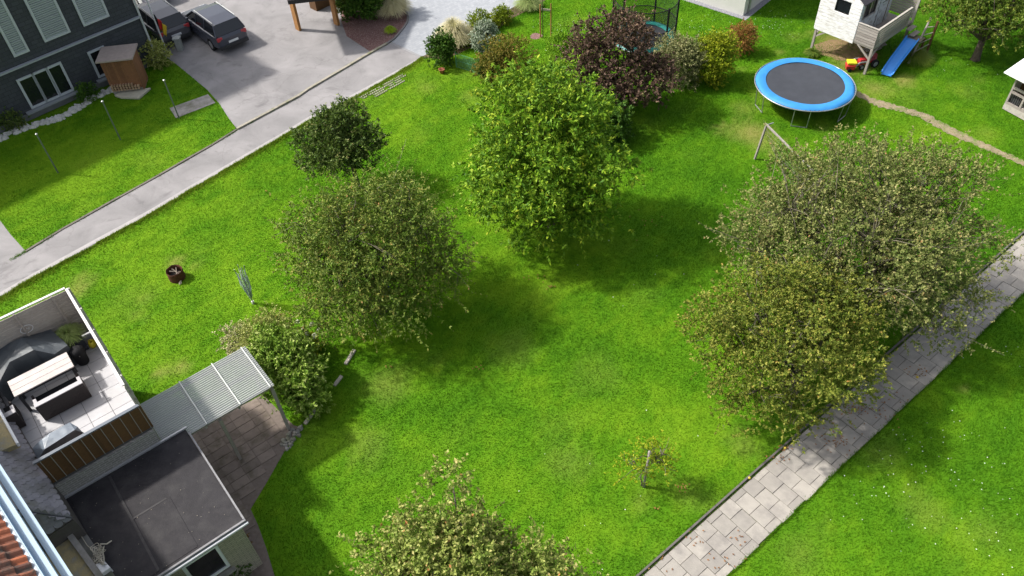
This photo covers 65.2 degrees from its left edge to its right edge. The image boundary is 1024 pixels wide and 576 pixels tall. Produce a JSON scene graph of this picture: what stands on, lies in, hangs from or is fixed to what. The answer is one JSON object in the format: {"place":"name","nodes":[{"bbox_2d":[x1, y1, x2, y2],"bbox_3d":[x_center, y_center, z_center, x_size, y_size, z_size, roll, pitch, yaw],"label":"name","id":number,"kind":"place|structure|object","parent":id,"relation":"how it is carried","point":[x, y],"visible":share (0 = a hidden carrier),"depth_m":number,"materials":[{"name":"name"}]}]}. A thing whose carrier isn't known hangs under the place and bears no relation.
{"place":"outdoors","nodes":[
{"label":"outdoors","id":0,"kind":"place"},
{"bbox_2d":[82,537,112,574],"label":"roof junction box","id":1,"kind":"object","parent":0,"point":[104,568],"visible":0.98,"depth_m":18.90,"materials":[{"name":"white plastic"}]},
{"bbox_2d":[0,43,418,295],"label":"road","id":2,"kind":"structure","parent":0,"point":[377,65],"depth_m":33.88,"materials":[{"name":"concrete"}]},
{"bbox_2d":[0,60,414,295],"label":"channel strip","id":3,"kind":"object","parent":2,"relation":"on","point":[141,215],"visible":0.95,"depth_m":32.18,"materials":[{"name":"grey concrete"}]},
{"bbox_2d":[236,43,387,129],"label":"road kerb","id":4,"kind":"structure","parent":2,"relation":"on","point":[308,88],"depth_m":37.58,"materials":[{"name":"concrete"}]},
{"bbox_2d":[390,42,422,56],"bbox_3d":[-5.276,-11.851,39.795,2.226,0.012,0.160,32,56,29],"label":"paving joint strip","id":5,"kind":"object","parent":2,"relation":"on","point":[405,49],"visible":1,"depth_m":39.80,"materials":[{"name":"concrete"}]},
{"bbox_2d":[191,396,297,575],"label":"patio paving","id":6,"kind":"structure","parent":0,"point":[214,442],"depth_m":24.04,"materials":[{"name":"grey concrete"}]},
{"bbox_2d":[140,346,290,459],"bbox_3d":[-8.570,3.781,23.419,3.230,2.351,1.860,-32,53,-25],"label":"corrugated canopy","id":7,"kind":"object","parent":6,"relation":"on","point":[207,396],"visible":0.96,"depth_m":22.63,"materials":[{"name":"grey metal"}]},
{"bbox_2d":[232,563,252,575],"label":"pot plant","id":8,"kind":"object","parent":6,"relation":"on","point":[242,572],"visible":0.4,"depth_m":20.93,"materials":[{"name":"green plant"}]},
{"bbox_2d":[133,0,369,126],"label":"driveway","id":9,"kind":"structure","parent":0,"point":[276,59],"depth_m":39.87,"materials":[{"name":"concrete"}]},
{"bbox_2d":[146,0,166,50],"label":"flagpole","id":10,"kind":"object","parent":9,"relation":"on","point":[162,27],"visible":0.98,"depth_m":39.62,"materials":[{"name":"white metal"}]},
{"bbox_2d":[135,0,191,44],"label":"estate car","id":11,"kind":"object","parent":9,"relation":"on","point":[171,17],"visible":0.64,"depth_m":40.50,"materials":[{"name":"grey paint"}]},
{"bbox_2d":[172,35,183,50],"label":"stone pillar","id":12,"kind":"structure","parent":9,"relation":"on","point":[178,43],"depth_m":40.27,"materials":[{"name":"grey stone"}]},
{"bbox_2d":[181,1,248,50],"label":"parked car","id":13,"kind":"object","parent":9,"relation":"on","point":[215,26],"visible":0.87,"depth_m":39.97,"materials":[{"name":"blue paint"}]},
{"bbox_2d":[287,0,339,30],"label":"timber carport","id":14,"kind":"object","parent":9,"relation":"on","point":[291,3],"visible":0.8,"depth_m":41.00,"materials":[{"name":"orange wood"}]},
{"bbox_2d":[309,0,329,10],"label":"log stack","id":15,"kind":"object","parent":9,"relation":"on","point":[317,5],"visible":0.86,"depth_m":42.93,"materials":[{"name":"brown wood"}]},
{"bbox_2d":[341,4,406,50],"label":"planting bed","id":16,"kind":"object","parent":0,"point":[369,35],"visible":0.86,"depth_m":41.41,"materials":[{"name":"brown soil"}]},
{"bbox_2d":[335,0,392,21],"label":"hedge shrub","id":17,"kind":"object","parent":16,"relation":"on","point":[366,8],"visible":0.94,"depth_m":41.30,"materials":[{"name":"green plant"}]},
{"bbox_2d":[386,3,408,43],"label":"bed edging","id":18,"kind":"object","parent":16,"relation":"on","point":[399,32],"visible":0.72,"depth_m":41.12,"materials":[{"name":"stone"}]},
{"bbox_2d":[374,0,413,19],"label":"pampas grass","id":19,"kind":"object","parent":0,"point":[393,7],"depth_m":41.47,"materials":[{"name":"plant"}]},
{"bbox_2d":[433,15,474,47],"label":"pampas grass","id":20,"kind":"object","parent":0,"point":[457,29],"depth_m":39.37,"materials":[{"name":"plant"}]},
{"bbox_2d":[0,0,1023,575],"bbox_3d":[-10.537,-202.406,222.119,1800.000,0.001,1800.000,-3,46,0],"label":"lawn","id":21,"kind":"structure","parent":0,"point":[166,380],"depth_m":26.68,"materials":[{"name":"green plant"}]},
{"bbox_2d":[0,221,23,264],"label":"apron","id":22,"kind":"object","parent":21,"relation":"on","point":[10,246],"visible":1,"depth_m":30.69,"materials":[{"name":"concrete"}]},
{"bbox_2d":[0,106,30,133],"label":"garden shrub","id":23,"kind":"object","parent":21,"relation":"on","point":[14,120],"visible":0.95,"depth_m":35.78,"materials":[{"name":"green plant"}]},
{"bbox_2d":[35,133,58,172],"bbox_3d":[-19.234,-5.536,33.148,0.100,2.120,0.095,-3,46,0],"label":"line post","id":24,"kind":"object","parent":21,"relation":"on","point":[36,134],"visible":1,"depth_m":33.04,"materials":[{"name":"grey metal"}]},
{"bbox_2d":[0,86,112,141],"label":"stone edging","id":25,"kind":"object","parent":21,"relation":"on","point":[75,108],"visible":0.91,"depth_m":36.52,"materials":[{"name":"grey stone"}]},
{"bbox_2d":[0,0,157,133],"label":"dark house","id":26,"kind":"structure","parent":21,"relation":"on","point":[49,51],"depth_m":36.19,"materials":[{"name":"grey wood"}]},
{"bbox_2d":[0,0,29,56],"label":"window frame","id":27,"kind":"structure","parent":26,"relation":"in","point":[17,34],"depth_m":34.38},
{"bbox_2d":[16,73,47,108],"bbox_3d":[-21.669,-8.891,36.142,0.065,1.500,0.780,33,56,30],"label":"window frame","id":28,"kind":"structure","parent":26,"relation":"in","point":[27,84],"depth_m":36.11,"materials":[{"name":"white plastic"}]},
{"bbox_2d":[31,68,60,101],"bbox_3d":[-21.220,-9.246,36.459,0.065,1.500,0.740,33,56,30],"label":"window frame","id":29,"kind":"structure","parent":26,"relation":"in","point":[44,81],"depth_m":36.44,"materials":[{"name":"white plastic"}]},
{"bbox_2d":[24,0,70,41],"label":"window frame","id":30,"kind":"structure","parent":26,"relation":"in","point":[39,23],"depth_m":35.18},
{"bbox_2d":[45,61,73,96],"bbox_3d":[-20.771,-9.601,36.776,0.065,1.500,0.718,33,56,30],"label":"window frame","id":31,"kind":"structure","parent":26,"relation":"in","point":[57,71],"depth_m":36.78,"materials":[{"name":"white plastic"}]},
{"bbox_2d":[72,0,109,26],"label":"window frame","id":32,"kind":"structure","parent":26,"relation":"in","point":[92,19],"depth_m":36.34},
{"bbox_2d":[87,46,104,77],"bbox_3d":[-19.396,-10.671,37.764,0.065,1.350,0.821,33,56,30],"label":"window frame","id":33,"kind":"structure","parent":26,"relation":"in","point":[92,54],"depth_m":37.50,"materials":[{"name":"white plastic"}]},
{"bbox_2d":[73,81,102,102],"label":"garden shrub","id":34,"kind":"object","parent":21,"relation":"on","point":[82,92],"visible":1,"depth_m":37.37,"materials":[{"name":"green plant"}]},
{"bbox_2d":[95,43,147,93],"bbox_3d":[-18.245,-10.239,37.640,1.650,1.850,1.400,-8,46,-4],"label":"garden shelter","id":35,"kind":"object","parent":21,"relation":"on","point":[122,66],"visible":1,"depth_m":37.22,"materials":[{"name":"wood"}]},
{"bbox_2d":[0,331,262,575],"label":"house","id":36,"kind":"structure","parent":21,"relation":"on","point":[150,503],"depth_m":19.95,"materials":[{"name":"grey concrete"}]},
{"bbox_2d":[3,401,25,428],"bbox_3d":[-13.346,3.426,21.010,0.700,0.625,0.625,-32,53,-25],"label":"garden armchair","id":37,"kind":"object","parent":36,"relation":"on","point":[12,413],"visible":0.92,"depth_m":20.98,"materials":[{"name":"wicker"}]},
{"bbox_2d":[0,329,77,401],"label":"covered furniture","id":38,"kind":"object","parent":36,"relation":"on","point":[21,356],"visible":0.77,"depth_m":21.84,"materials":[{"name":"grey fabric"}]},
{"bbox_2d":[8,352,78,411],"bbox_3d":[-12.627,2.563,21.736,1.560,0.755,0.650,-32,53,-25],"label":"garden table","id":39,"kind":"object","parent":36,"relation":"on","point":[39,375],"visible":0.97,"depth_m":21.44,"materials":[{"name":"white wood"}]},
{"bbox_2d":[0,287,88,348],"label":"parapet wall","id":40,"kind":"structure","parent":36,"relation":"on","point":[54,313],"depth_m":22.15,"materials":[{"name":"white paint"}]},
{"bbox_2d":[32,422,82,458],"bbox_3d":[-11.399,3.986,20.241,1.235,0.845,0.434,-26,51,-21],"label":"covered box","id":41,"kind":"object","parent":36,"relation":"on","point":[59,437],"visible":0.63,"depth_m":20.02,"materials":[{"name":"silver metal"}]},
{"bbox_2d":[31,373,91,420],"bbox_3d":[-12.127,2.864,21.486,1.240,0.625,0.625,-32,53,-25],"label":"garden bench","id":42,"kind":"object","parent":36,"relation":"on","point":[60,398],"visible":1,"depth_m":21.33,"materials":[{"name":"wicker"}]},
{"bbox_2d":[55,322,88,350],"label":"potted plant","id":43,"kind":"object","parent":36,"relation":"on","point":[70,335],"visible":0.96,"depth_m":22.53,"materials":[{"name":"green plant"}]},
{"bbox_2d":[69,345,89,365],"bbox_3d":[-12.130,1.900,22.418,0.400,0.610,0.446,-3,46,0],"label":"covered barbecue","id":44,"kind":"object","parent":36,"relation":"on","point":[78,354],"visible":1,"depth_m":22.27,"materials":[{"name":"black fabric"}]},
{"bbox_2d":[32,403,152,483],"bbox_3d":[-10.476,3.944,20.161,2.650,1.070,0.090,-32,53,-25],"label":"terrace balustrade","id":45,"kind":"object","parent":36,"relation":"on","point":[76,454],"visible":1,"depth_m":20.11,"materials":[{"name":"brown wood"}]},
{"bbox_2d":[65,288,147,416],"bbox_3d":[-10.941,1.812,21.640,0.120,1.810,4.395,-32,53,-25],"label":"slatted fence","id":46,"kind":"object","parent":36,"relation":"on","point":[104,349],"visible":0.98,"depth_m":21.08,"materials":[{"name":"white wood"}]},
{"bbox_2d":[182,545,230,575],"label":"window frame","id":47,"kind":"structure","parent":36,"relation":"in","point":[212,562],"depth_m":20.02,"materials":[{"name":"white plastic"}]},
{"bbox_2d":[25,129,237,251],"bbox_3d":[-15.357,-4.228,32.999,0.184,0.064,9.873,30,55,28],"label":"lawn edging","id":48,"kind":"object","parent":21,"relation":"on","point":[118,197],"visible":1,"depth_m":32.72,"materials":[{"name":"grey concrete"}]},
{"bbox_2d":[115,88,150,98],"bbox_3d":[-17.953,-9.155,37.781,1.565,0.110,0.828,-3,46,0],"label":"stone step","id":49,"kind":"object","parent":21,"relation":"on","point":[136,94],"visible":1,"depth_m":37.70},
{"bbox_2d":[138,36,174,70],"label":"garden shrub","id":50,"kind":"object","parent":21,"relation":"on","point":[152,54],"visible":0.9,"depth_m":39.14,"materials":[{"name":"green plant"}]},
{"bbox_2d":[166,265,185,282],"bbox_3d":[-12.210,-0.518,29.036,0.590,0.410,0.590,-3,46,0],"label":"fire barrel","id":51,"kind":"object","parent":21,"relation":"on","point":[175,273],"visible":1,"depth_m":29.00,"materials":[{"name":"brown metal"}]},
{"bbox_2d":[170,94,214,117],"bbox_3d":[-14.798,-8.427,37.001,1.907,0.001,1.000,-29,52,-23],"label":"stone apron","id":52,"kind":"object","parent":21,"relation":"on","point":[182,109],"visible":1,"depth_m":37.01,"materials":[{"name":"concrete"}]},
{"bbox_2d":[214,319,250,355],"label":"silver shrub","id":53,"kind":"object","parent":21,"relation":"on","point":[228,335],"visible":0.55,"depth_m":26.23,"materials":[{"name":"green plant"}]},
{"bbox_2d":[234,264,254,303],"bbox_3d":[-9.139,-0.032,27.552,0.351,1.881,0.342,-3,46,0],"label":"rotary airer","id":54,"kind":"object","parent":21,"relation":"on","point":[248,288],"visible":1,"depth_m":27.38,"materials":[{"name":"metal"}]},
{"bbox_2d":[226,301,304,352],"bbox_3d":[-7.941,1.521,25.608,2.453,2.223,2.075,-3,46,0],"label":"olive shrub","id":55,"kind":"object","parent":21,"relation":"on","point":[256,319],"visible":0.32,"depth_m":25.40,"materials":[{"name":"green plant"}]},
{"bbox_2d":[245,319,335,420],"bbox_3d":[-6.911,2.411,24.611,2.880,2.360,3.182,-3,46,0],"label":"variegated shrub","id":56,"kind":"object","parent":21,"relation":"on","point":[300,380],"visible":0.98,"depth_m":24.28,"materials":[{"name":"green plant"}]},
{"bbox_2d":[280,424,302,450],"bbox_3d":[-6.663,4.476,24.218,0.475,0.100,0.974,22,51,22],"label":"rubble edging","id":57,"kind":"object","parent":21,"relation":"on","point":[287,441],"visible":1,"depth_m":24.15,"materials":[{"name":"stone"}]},
{"bbox_2d":[296,319,326,357],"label":"hydrangea","id":58,"kind":"object","parent":21,"relation":"on","point":[314,338],"visible":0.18,"depth_m":26.10,"materials":[{"name":"green plant"}]},
{"bbox_2d":[286,93,391,188],"bbox_3d":[-6.588,-5.342,30.905,3.762,4.084,3.796,27,53,25],"label":"plum tree","id":59,"kind":"object","parent":21,"relation":"on","point":[344,151],"visible":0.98,"depth_m":30.21,"materials":[{"name":"green plant"}]},
{"bbox_2d":[257,143,486,355],"bbox_3d":[-4.448,-1.174,25.461,7.266,6.045,6.823,-3,46,0],"label":"cherry tree","id":60,"kind":"object","parent":21,"relation":"on","point":[400,243],"visible":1,"depth_m":24.95,"materials":[{"name":"green plant"}]},
{"bbox_2d":[360,74,405,98],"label":"grass pavers","id":61,"kind":"object","parent":21,"relation":"on","point":[385,86],"depth_m":37.47,"materials":[{"name":"concrete"}]},
{"bbox_2d":[423,26,457,67],"bbox_3d":[-3.401,-11.463,38.042,1.796,1.853,1.479,-35,54,-27],"label":"round evergreen","id":62,"kind":"object","parent":21,"relation":"on","point":[438,46],"visible":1,"depth_m":37.82,"materials":[{"name":"green plant"}]},
{"bbox_2d":[392,0,519,55],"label":"paved forecourt","id":63,"kind":"structure","parent":21,"relation":"on","point":[426,17],"depth_m":42.16,"materials":[{"name":"white concrete"}]},
{"bbox_2d":[455,53,479,72],"bbox_3d":[-2.110,-10.674,37.945,1.404,0.850,0.039,24,52,23],"label":"fence","id":64,"kind":"object","parent":21,"relation":"on","point":[459,55],"visible":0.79,"depth_m":38.05,"materials":[{"name":"green metal"}]},
{"bbox_2d":[329,450,608,575],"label":"apple tree","id":65,"kind":"object","parent":21,"relation":"on","point":[452,545],"visible":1,"depth_m":17.16,"materials":[{"name":"green plant"}]},
{"bbox_2d":[468,16,500,53],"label":"blue shrub","id":66,"kind":"object","parent":21,"relation":"on","point":[483,27],"visible":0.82,"depth_m":38.57,"materials":[{"name":"white plant"}]},
{"bbox_2d":[424,0,544,58],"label":"planting bed","id":67,"kind":"object","parent":21,"relation":"on","point":[464,49],"visible":0.19,"depth_m":41.04,"materials":[{"name":"soil"}]},
{"bbox_2d":[465,7,493,32],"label":"box ball","id":68,"kind":"object","parent":67,"relation":"on","point":[474,17],"visible":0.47,"depth_m":40.20,"materials":[{"name":"green plant"}]},
{"bbox_2d":[487,11,499,27],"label":"yellow shrub","id":69,"kind":"object","parent":67,"relation":"on","point":[495,21],"visible":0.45,"depth_m":40.77,"materials":[{"name":"green plant"}]},
{"bbox_2d":[492,2,514,25],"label":"box ball","id":70,"kind":"object","parent":67,"relation":"on","point":[502,12],"visible":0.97,"depth_m":40.86,"materials":[{"name":"green plant"}]},
{"bbox_2d":[512,0,543,11],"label":"fountain grass","id":71,"kind":"object","parent":67,"relation":"on","point":[524,4],"depth_m":41.87,"materials":[{"name":"plant"}]},
{"bbox_2d":[470,31,539,85],"bbox_3d":[-0.447,-10.871,37.162,2.870,2.095,2.994,25,52,24],"label":"russet shrub","id":72,"kind":"object","parent":21,"relation":"on","point":[505,49],"visible":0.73,"depth_m":36.98,"materials":[{"name":"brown plant"}]},
{"bbox_2d":[539,4,551,36],"bbox_3d":[1.664,-13.193,39.576,0.589,1.800,0.067,-3,46,0],"label":"tree support","id":73,"kind":"object","parent":21,"relation":"on","point":[550,9],"visible":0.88,"depth_m":39.39,"materials":[{"name":"orange wood"}]},
{"bbox_2d":[446,48,654,264],"bbox_3d":[1.161,-4.517,27.650,7.351,7.093,6.188,-3,46,0],"label":"walnut tree","id":74,"kind":"object","parent":21,"relation":"on","point":[524,152],"visible":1,"depth_m":26.87,"materials":[{"name":"green plant"}]},
{"bbox_2d":[539,20,574,71],"bbox_3d":[2.150,-11.135,37.002,1.675,2.504,1.776,-35,54,-27],"label":"conifer shrub","id":75,"kind":"object","parent":21,"relation":"on","point":[552,40],"visible":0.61,"depth_m":36.66,"materials":[{"name":"green plant"}]},
{"bbox_2d":[583,91,635,150],"bbox_3d":[3.938,-7.116,33.339,2.459,2.120,2.240,25,52,24],"label":"ivy shrub","id":76,"kind":"object","parent":21,"relation":"on","point":[617,117],"visible":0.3,"depth_m":33.12,"materials":[{"name":"green plant"}]},
{"bbox_2d":[550,0,685,110],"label":"purple shrub","id":77,"kind":"object","parent":21,"relation":"on","point":[589,44],"visible":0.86,"depth_m":33.53,"materials":[{"name":"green plant"}]},
{"bbox_2d":[603,429,680,486],"bbox_3d":[3.579,4.863,22.035,2.124,2.084,1.277,-3,46,0],"label":"sapling tree","id":78,"kind":"object","parent":21,"relation":"on","point":[656,457],"visible":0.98,"depth_m":21.79,"materials":[{"name":"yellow plant"}]},
{"bbox_2d":[611,0,679,53],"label":"netted trampoline","id":79,"kind":"object","parent":21,"relation":"on","point":[661,28],"visible":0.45,"depth_m":38.08,"materials":[{"name":"black fabric"}]},
{"bbox_2d":[642,450,650,487],"bbox_3d":[3.700,5.031,22.030,0.075,1.950,0.075,-3,46,0],"label":"tree stake","id":80,"kind":"object","parent":21,"relation":"on","point":[647,465],"visible":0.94,"depth_m":21.81,"materials":[{"name":"brown wood"}]},
{"bbox_2d":[646,29,714,91],"bbox_3d":[7.721,-10.342,36.075,2.955,2.348,2.614,23,52,23],"label":"buddleia shrub","id":81,"kind":"object","parent":21,"relation":"on","point":[686,58],"visible":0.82,"depth_m":35.72,"materials":[{"name":"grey plant"}]},
{"bbox_2d":[687,26,742,90],"bbox_3d":[9.088,-10.476,36.039,2.258,2.486,2.414,-33,53,-26],"label":"golden shrub","id":82,"kind":"object","parent":21,"relation":"on","point":[719,46],"visible":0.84,"depth_m":35.67,"materials":[{"name":"yellow plant"}]},
{"bbox_2d":[686,0,769,19],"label":"gravel strip","id":83,"kind":"object","parent":21,"relation":"on","point":[761,4],"visible":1,"depth_m":41.48,"materials":[{"name":"grey gravel"}]},
{"bbox_2d":[695,0,761,15],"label":"pale house","id":84,"kind":"structure","parent":21,"relation":"on","point":[742,7],"depth_m":41.08,"materials":[{"name":"paint"}]},
{"bbox_2d":[726,18,761,57],"bbox_3d":[10.913,-11.964,37.829,1.924,1.823,1.685,-36,55,-28],"label":"barberry shrub","id":85,"kind":"object","parent":21,"relation":"on","point":[749,31],"visible":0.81,"depth_m":37.71,"materials":[{"name":"red plant"}]},
{"bbox_2d":[754,122,813,195],"bbox_3d":[10.912,-4.865,31.121,0.989,1.864,3.486,-16,48,-12],"label":"football goal","id":86,"kind":"object","parent":21,"relation":"on","point":[762,137],"visible":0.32,"depth_m":31.41,"materials":[{"name":"white metal"}]},
{"bbox_2d":[673,244,907,453],"bbox_3d":[8.133,1.504,22.784,6.243,5.311,5.507,-17,48,-13],"label":"apple tree","id":87,"kind":"object","parent":21,"relation":"on","point":[787,342],"visible":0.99,"depth_m":22.20,"materials":[{"name":"green plant"}]},
{"bbox_2d":[584,16,1019,574],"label":"lawn daisies","id":88,"kind":"object","parent":21,"relation":"on","point":[896,434],"visible":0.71,"depth_m":22.64,"materials":[{"name":"white plant"}]},
{"bbox_2d":[754,58,856,127],"bbox_3d":[12.769,-8.625,35.132,4.290,0.997,4.290,-3,46,0],"label":"trampoline","id":89,"kind":"object","parent":21,"relation":"on","point":[805,85],"visible":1,"depth_m":34.70,"materials":[{"name":"blue plastic"}]},
{"bbox_2d":[803,46,821,57],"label":"weed tuft","id":90,"kind":"object","parent":21,"relation":"on","point":[813,51],"visible":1,"depth_m":37.92,"materials":[{"name":"green plant"}]},
{"bbox_2d":[636,231,1023,575],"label":"path edging","id":91,"kind":"object","parent":21,"relation":"on","point":[733,490],"visible":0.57,"depth_m":22.71,"materials":[{"name":"concrete"}]},
{"bbox_2d":[815,39,869,60],"bbox_3d":[15.898,-11.433,38.353,2.774,0.001,1.988,-3,46,0],"label":"bare soil patch","id":92,"kind":"object","parent":21,"relation":"on","point":[851,53],"visible":0.61,"depth_m":38.31,"materials":[{"name":"beige sand"}]},
{"bbox_2d":[845,59,856,71],"bbox_3d":[15.633,-10.265,36.947,0.450,0.448,0.443,1,46,4],"label":"toy loader bucket","id":93,"kind":"object","parent":21,"relation":"on","point":[850,65],"visible":1,"depth_m":36.83,"materials":[{"name":"red plastic"}]},
{"bbox_2d":[697,119,1023,358],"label":"apple tree","id":94,"kind":"object","parent":21,"relation":"on","point":[905,278],"visible":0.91,"depth_m":24.03,"materials":[{"name":"green plant"}]},
{"bbox_2d":[810,0,920,74],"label":"playhouse","id":95,"kind":"object","parent":21,"relation":"on","point":[872,25],"visible":0.99,"depth_m":36.33,"materials":[{"name":"white wood"}]},
{"bbox_2d":[835,0,851,13],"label":"window pane","id":96,"kind":"structure","parent":95,"relation":"in","point":[841,5],"depth_m":35.90,"materials":[{"name":"black glass"}]},
{"bbox_2d":[862,0,877,17],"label":"window pane","id":97,"kind":"structure","parent":95,"relation":"in","point":[868,7],"depth_m":35.80,"materials":[{"name":"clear glass"}]},
{"bbox_2d":[873,0,888,26],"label":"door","id":98,"kind":"structure","parent":95,"relation":"in","point":[883,5],"depth_m":36.72,"materials":[{"name":"grey wood"}]},
{"bbox_2d":[855,52,878,69],"bbox_3d":[16.278,-10.499,37.009,1.344,0.640,0.570,-16,48,-12],"label":"toy tractor","id":99,"kind":"object","parent":21,"relation":"on","point":[874,61],"visible":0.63,"depth_m":36.94,"materials":[{"name":"red plastic"}]},
{"bbox_2d":[892,46,936,68],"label":"bush","id":100,"kind":"object","parent":21,"relation":"on","point":[919,56],"visible":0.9,"depth_m":37.09,"materials":[{"name":"green plant"}]},
{"bbox_2d":[907,17,938,63],"bbox_3d":[18.814,-11.590,37.248,1.548,1.687,0.901,-29,52,-23],"label":"slide ladder","id":101,"kind":"object","parent":21,"relation":"on","point":[922,39],"visible":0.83,"depth_m":37.14,"materials":[{"name":"brown wood"}]},
{"bbox_2d":[881,35,918,76],"bbox_3d":[17.816,-10.642,36.740,0.611,0.996,2.219,31,55,28],"label":"slide","id":102,"kind":"object","parent":101,"relation":"on","point":[899,54],"visible":1,"depth_m":36.71,"materials":[{"name":"blue plastic"}]},
{"bbox_2d":[919,0,1023,61],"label":"orchard tree","id":103,"kind":"object","parent":21,"relation":"on","point":[972,12],"visible":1,"depth_m":35.67,"materials":[{"name":"green plant"}]},
{"bbox_2d":[1002,59,1023,119],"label":"playhouse","id":104,"kind":"object","parent":21,"relation":"on","point":[1014,103],"visible":1,"depth_m":33.78,"materials":[{"name":"grey wood"}]},
{"bbox_2d":[640,235,1023,575],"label":"garden path","id":105,"kind":"structure","parent":0,"point":[719,543],"depth_m":23.15,"materials":[{"name":"grey stone"}]},
{"bbox_2d":[275,216,1019,571],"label":"fallen leaves","id":106,"kind":"object","parent":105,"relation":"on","point":[781,444],"visible":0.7,"depth_m":23.48,"materials":[{"name":"brown plant"}]},
{"bbox_2d":[856,92,1023,165],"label":"dirt track","id":107,"kind":"structure","parent":0,"point":[947,129],"depth_m":33.87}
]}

